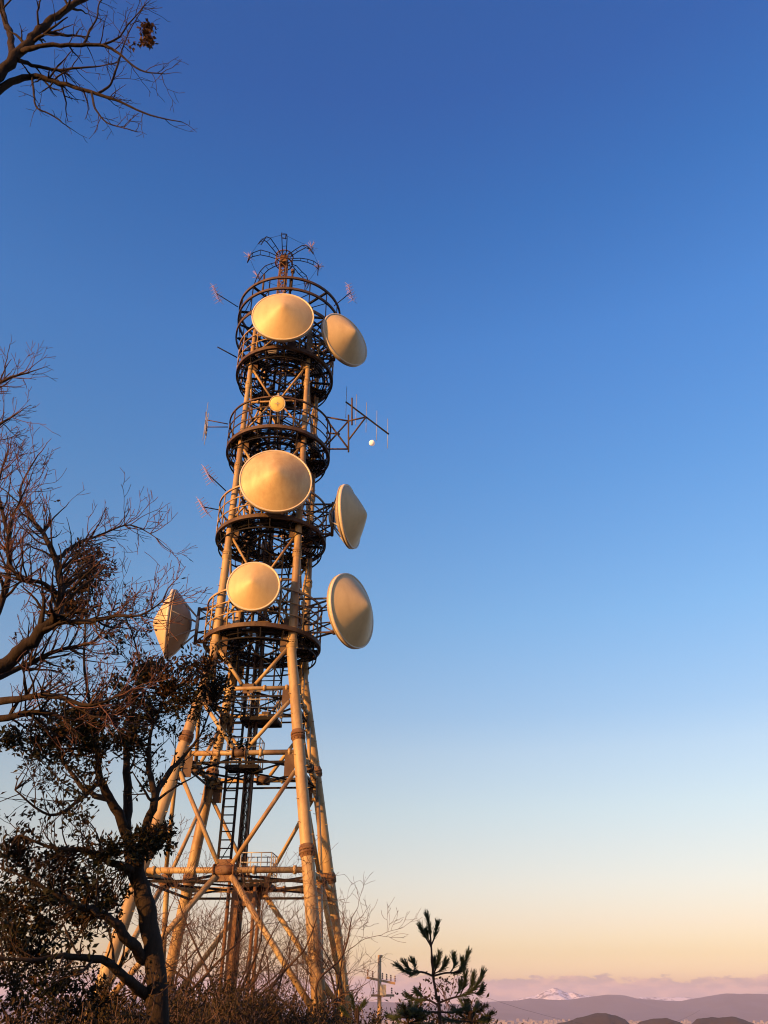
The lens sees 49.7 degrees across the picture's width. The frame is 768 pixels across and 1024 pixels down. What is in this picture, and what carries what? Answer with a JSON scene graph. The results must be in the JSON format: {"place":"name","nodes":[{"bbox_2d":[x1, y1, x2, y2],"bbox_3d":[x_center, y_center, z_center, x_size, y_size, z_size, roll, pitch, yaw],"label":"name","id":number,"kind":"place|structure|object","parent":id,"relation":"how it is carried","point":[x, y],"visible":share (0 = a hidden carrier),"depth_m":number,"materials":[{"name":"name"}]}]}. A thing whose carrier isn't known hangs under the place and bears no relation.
{"place":"outdoors","nodes":[
{"label":"outdoors","id":0,"kind":"place"},
{"bbox_2d":[0,1019,687,1023],"bbox_3d":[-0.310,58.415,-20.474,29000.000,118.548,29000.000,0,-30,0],"label":"ground","id":1,"kind":"structure","parent":0,"point":[362,1022],"depth_m":5219.75,"materials":[{"name":"soil"}]},
{"bbox_2d":[0,337,59,443],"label":"bare tree","id":2,"kind":"object","parent":1,"relation":"on","point":[6,378],"visible":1,"depth_m":9.43,"materials":[{"name":"brown plant"}]},
{"bbox_2d":[0,997,170,1023],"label":"shrub","id":3,"kind":"object","parent":1,"relation":"on","point":[53,1013],"visible":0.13,"depth_m":11.04,"materials":[{"name":"brown plant"}]},
{"bbox_2d":[0,926,183,1023],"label":"shrub","id":4,"kind":"object","parent":1,"relation":"on","point":[113,1008],"visible":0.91,"depth_m":7.83,"materials":[{"name":"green plant"}]},
{"bbox_2d":[0,0,194,140],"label":"bare tree","id":5,"kind":"object","parent":1,"relation":"on","point":[26,46],"visible":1,"depth_m":6.15,"materials":[{"name":"brown plant"}]},
{"bbox_2d":[124,18,158,51],"bbox_3d":[-1.828,-3.643,6.325,0.250,0.438,0.124,-9,-32,15],"label":"leaf clump","id":6,"kind":"object","parent":5,"relation":"attached to","point":[147,26],"visible":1,"depth_m":6.26,"materials":[{"name":"brown plant"}]},
{"bbox_2d":[1,964,206,1023],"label":"shrub","id":7,"kind":"object","parent":1,"relation":"on","point":[128,1009],"visible":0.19,"depth_m":9.13,"materials":[{"name":"brown plant"}]},
{"bbox_2d":[0,421,215,758],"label":"bare tree","id":8,"kind":"object","parent":1,"relation":"on","point":[18,652],"visible":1,"depth_m":8.95,"materials":[{"name":"brown plant"}]},
{"bbox_2d":[0,537,251,1023],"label":"evergreen tree","id":9,"kind":"object","parent":1,"relation":"on","point":[155,837],"visible":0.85,"depth_m":8.77,"materials":[{"name":"green plant"}]},
{"bbox_2d":[40,968,233,1023],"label":"shrub","id":10,"kind":"object","parent":1,"relation":"on","point":[185,1004],"visible":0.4,"depth_m":11.11,"materials":[{"name":"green plant"}]},
{"bbox_2d":[1,851,303,1023],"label":"bare tree","id":11,"kind":"object","parent":1,"relation":"on","point":[190,956],"visible":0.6,"depth_m":18.24,"materials":[{"name":"brown plant"}]},
{"bbox_2d":[118,981,226,1018],"bbox_3d":[-4.973,11.504,18.385,3.393,1.996,2.900,0,-30,0],"label":"shrub","id":12,"kind":"object","parent":1,"relation":"on","point":[143,1001],"depth_m":18.72,"materials":[{"name":"brown plant"}]},
{"bbox_2d":[125,983,239,1023],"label":"shrub","id":13,"kind":"object","parent":1,"relation":"on","point":[202,1009],"visible":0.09,"depth_m":14.61,"materials":[{"name":"brown plant"}]},
{"bbox_2d":[86,267,352,1022],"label":"radio tower","id":14,"kind":"structure","parent":1,"relation":"on","point":[294,641],"depth_m":35.37,"materials":[{"name":"metal"}]},
{"bbox_2d":[153,589,239,658],"bbox_3d":[-8.766,4.922,37.401,3.718,3.170,2.840,-11,-32,18],"label":"microwave dish","id":15,"kind":"object","parent":14,"relation":"attached to","point":[180,632],"visible":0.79,"depth_m":36.93,"materials":[{"name":"grey metal"}]},
{"bbox_2d":[196,497,218,517],"bbox_3d":[-8.357,-0.203,39.313,0.997,0.615,1.042,0,-30,0],"label":"yagi antenna","id":16,"kind":"object","parent":14,"relation":"attached to","point":[204,507],"visible":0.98,"depth_m":39.43,"materials":[{"name":"metal"}]},
{"bbox_2d":[200,464,225,490],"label":"yagi antenna","id":17,"kind":"object","parent":14,"relation":"attached to","point":[209,477],"visible":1,"depth_m":40.29,"materials":[{"name":"metal"}]},
{"bbox_2d":[203,405,227,444],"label":"yagi antenna","id":18,"kind":"object","parent":14,"relation":"attached to","point":[206,426],"visible":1,"depth_m":41.70,"materials":[{"name":"metal"}]},
{"bbox_2d":[210,283,237,306],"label":"yagi antenna","id":19,"kind":"object","parent":14,"relation":"attached to","point":[216,293],"visible":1,"depth_m":46.44,"materials":[{"name":"metal"}]},
{"bbox_2d":[226,562,280,622],"bbox_3d":[-5.465,3.469,35.338,2.249,2.250,2.505,0,-30,0],"label":"microwave dish","id":20,"kind":"object","parent":14,"relation":"attached to","point":[253,587],"visible":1,"depth_m":34.43,"materials":[{"name":"grey metal"}]},
{"bbox_2d":[239,450,311,513],"bbox_3d":[-4.662,-1.103,37.773,2.946,3.270,2.932,-10,-32,17],"label":"microwave dish","id":21,"kind":"object","parent":14,"relation":"attached to","point":[275,481],"visible":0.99,"depth_m":36.71,"materials":[{"name":"grey metal"}]},
{"bbox_2d":[269,393,285,423],"bbox_3d":[-5.138,-5.100,40.212,0.791,1.386,1.013,0,-30,0],"label":"drum antenna","id":22,"kind":"object","parent":14,"relation":"attached to","point":[277,403],"visible":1,"depth_m":39.90,"materials":[{"name":"white metal"}]},
{"bbox_2d":[252,293,313,345],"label":"microwave dish","id":23,"kind":"object","parent":14,"relation":"attached to","point":[281,318],"visible":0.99,"depth_m":41.59,"materials":[{"name":"grey metal"}]},
{"bbox_2d":[244,232,323,293],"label":"star antenna","id":24,"kind":"object","parent":14,"relation":"attached to","point":[284,258],"visible":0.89,"depth_m":48.69,"materials":[{"name":"metal"}]},
{"bbox_2d":[289,573,373,648],"bbox_3d":[-2.321,4.306,35.798,3.723,3.310,3.132,0,-30,0],"label":"microwave dish","id":25,"kind":"object","parent":14,"relation":"attached to","point":[350,611],"visible":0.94,"depth_m":34.98,"materials":[{"name":"grey metal"}]},
{"bbox_2d":[301,484,366,548],"bbox_3d":[-2.463,0.212,38.520,3.364,3.050,2.975,0,-30,0],"label":"microwave dish","id":26,"kind":"object","parent":14,"relation":"attached to","point":[347,515],"visible":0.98,"depth_m":37.88,"materials":[{"name":"grey metal"}]},
{"bbox_2d":[306,313,366,370],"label":"microwave dish","id":27,"kind":"object","parent":14,"relation":"attached to","point":[344,340],"visible":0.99,"depth_m":42.98,"materials":[{"name":"grey metal"}]},
{"bbox_2d":[334,283,356,305],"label":"yagi antenna","id":28,"kind":"object","parent":14,"relation":"attached to","point":[348,294],"visible":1,"depth_m":46.68,"materials":[{"name":"metal"}]},
{"bbox_2d":[325,389,388,451],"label":"yagi antenna","id":29,"kind":"object","parent":14,"relation":"attached to","point":[336,433],"visible":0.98,"depth_m":41.92,"materials":[{"name":"metal"}]},
{"bbox_2d":[168,994,288,1023],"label":"shrub","id":30,"kind":"object","parent":1,"relation":"on","point":[227,1013],"visible":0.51,"depth_m":13.06,"materials":[{"name":"brown plant"}]},
{"bbox_2d":[162,838,323,1014],"bbox_3d":[-4.289,12.720,23.927,4.760,5.740,5.524,10,-32,-16],"label":"bare tree","id":31,"kind":"object","parent":1,"relation":"on","point":[238,952],"visible":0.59,"depth_m":23.56,"materials":[{"name":"brown plant"}]},
{"bbox_2d":[185,886,305,1001],"bbox_3d":[-6.058,19.920,36.788,6.302,6.508,4.959,19,-35,-29],"label":"bare tree","id":32,"kind":"object","parent":1,"relation":"on","point":[247,946],"visible":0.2,"depth_m":37.34,"materials":[{"name":"brown plant"}]},
{"bbox_2d":[172,957,320,1023],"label":"shrub","id":33,"kind":"object","parent":1,"relation":"on","point":[237,990],"visible":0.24,"depth_m":16.30,"materials":[{"name":"brown plant"}]},
{"bbox_2d":[179,973,349,1023],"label":"shrub","id":34,"kind":"object","parent":1,"relation":"on","point":[286,1017],"visible":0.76,"depth_m":13.85,"materials":[{"name":"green plant"}]},
{"bbox_2d":[194,1002,350,1023],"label":"shrub","id":35,"kind":"object","parent":1,"relation":"on","point":[253,1016],"visible":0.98,"depth_m":11.88,"materials":[{"name":"brown plant"}]},
{"bbox_2d":[127,814,420,1012],"bbox_3d":[-3.632,11.996,23.282,7.569,6.370,6.085,20,-36,-29],"label":"bare tree","id":36,"kind":"object","parent":1,"relation":"on","point":[293,961],"visible":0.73,"depth_m":23.25,"materials":[{"name":"brown plant"}]},
{"bbox_2d":[237,901,385,1016],"bbox_3d":[-3.757,19.447,35.239,6.990,5.602,4.620,13,-33,-20],"label":"bare tree","id":37,"kind":"object","parent":1,"relation":"on","point":[241,968],"visible":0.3,"depth_m":34.97,"materials":[{"name":"brown plant"}]},
{"bbox_2d":[278,995,348,1023],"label":"shrub","id":38,"kind":"object","parent":1,"relation":"on","point":[330,1013],"visible":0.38,"depth_m":17.20,"materials":[{"name":"brown plant"}]},
{"bbox_2d":[255,993,393,1023],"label":"shrub","id":39,"kind":"object","parent":1,"relation":"on","point":[312,1019],"visible":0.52,"depth_m":14.60,"materials":[{"name":"brown plant"}]},
{"bbox_2d":[280,910,377,1023],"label":"bare tree","id":40,"kind":"object","parent":1,"relation":"on","point":[330,974],"visible":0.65,"depth_m":26.49,"materials":[{"name":"brown plant"}]},
{"bbox_2d":[271,998,390,1023],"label":"shrub","id":41,"kind":"object","parent":1,"relation":"on","point":[369,1016],"visible":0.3,"depth_m":17.72,"materials":[{"name":"brown plant"}]},
{"bbox_2d":[304,1006,382,1023],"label":"shrub","id":42,"kind":"object","parent":1,"relation":"on","point":[339,1020],"visible":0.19,"depth_m":19.60,"materials":[{"name":"brown plant"}]},
{"bbox_2d":[337,991,368,1023],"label":"pine sapling","id":43,"kind":"object","parent":1,"relation":"on","point":[357,1009],"visible":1,"depth_m":5.14,"materials":[{"name":"green plant"}]},
{"bbox_2d":[383,996,434,1023],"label":"pine sapling","id":44,"kind":"object","parent":1,"relation":"on","point":[401,1012],"visible":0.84,"depth_m":4.79,"materials":[{"name":"green plant"}]},
{"bbox_2d":[373,992,467,1023],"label":"shrub","id":45,"kind":"object","parent":1,"relation":"on","point":[410,1021],"visible":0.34,"depth_m":10.19,"materials":[{"name":"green plant"}]},
{"bbox_2d":[390,909,486,1023],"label":"pine sapling","id":46,"kind":"object","parent":1,"relation":"on","point":[426,933],"visible":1,"depth_m":4.53,"materials":[{"name":"green plant"}]},
{"bbox_2d":[393,969,528,1023],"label":"shrub","id":47,"kind":"object","parent":1,"relation":"on","point":[446,1002],"visible":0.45,"depth_m":9.90,"materials":[{"name":"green plant"}]},
{"bbox_2d":[441,995,495,1023],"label":"pine sapling","id":48,"kind":"object","parent":1,"relation":"on","point":[482,1019],"visible":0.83,"depth_m":4.94,"materials":[{"name":"green plant"}]},
{"bbox_2d":[369,440,374,445],"bbox_3d":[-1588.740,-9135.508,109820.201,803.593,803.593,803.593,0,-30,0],"label":"moon","id":49,"kind":"object","parent":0,"point":[371,442],"visible":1,"depth_m":109563.44,"materials":[{"name":"white"}]},
{"bbox_2d":[0,993,767,1022],"bbox_3d":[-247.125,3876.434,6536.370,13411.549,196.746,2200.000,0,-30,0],"label":"hills","id":50,"kind":"structure","parent":0,"point":[750,1007],"depth_m":6146.04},
{"bbox_2d":[0,0,767,1003],"label":"sky","id":51,"kind":"structure","parent":0,"point":[546,221],"materials":[{"name":"blue"}]},
{"bbox_2d":[376,1018,767,1023],"bbox_3d":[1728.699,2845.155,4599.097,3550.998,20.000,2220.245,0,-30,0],"label":"town buildings","id":52,"kind":"structure","parent":0,"point":[545,1021],"depth_m":5049.03,"materials":[{"name":"grey concrete"}]},
{"bbox_2d":[511,988,693,1000],"bbox_3d":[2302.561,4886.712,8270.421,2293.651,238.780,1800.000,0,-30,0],"label":"snow mountain","id":53,"kind":"structure","parent":0,"point":[553,994],"depth_m":8207.33,"materials":[{"name":"white snow"}]},
{"bbox_2d":[557,1013,753,1023],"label":"hills","id":54,"kind":"structure","parent":0,"point":[600,1018],"depth_m":1441.61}
]}

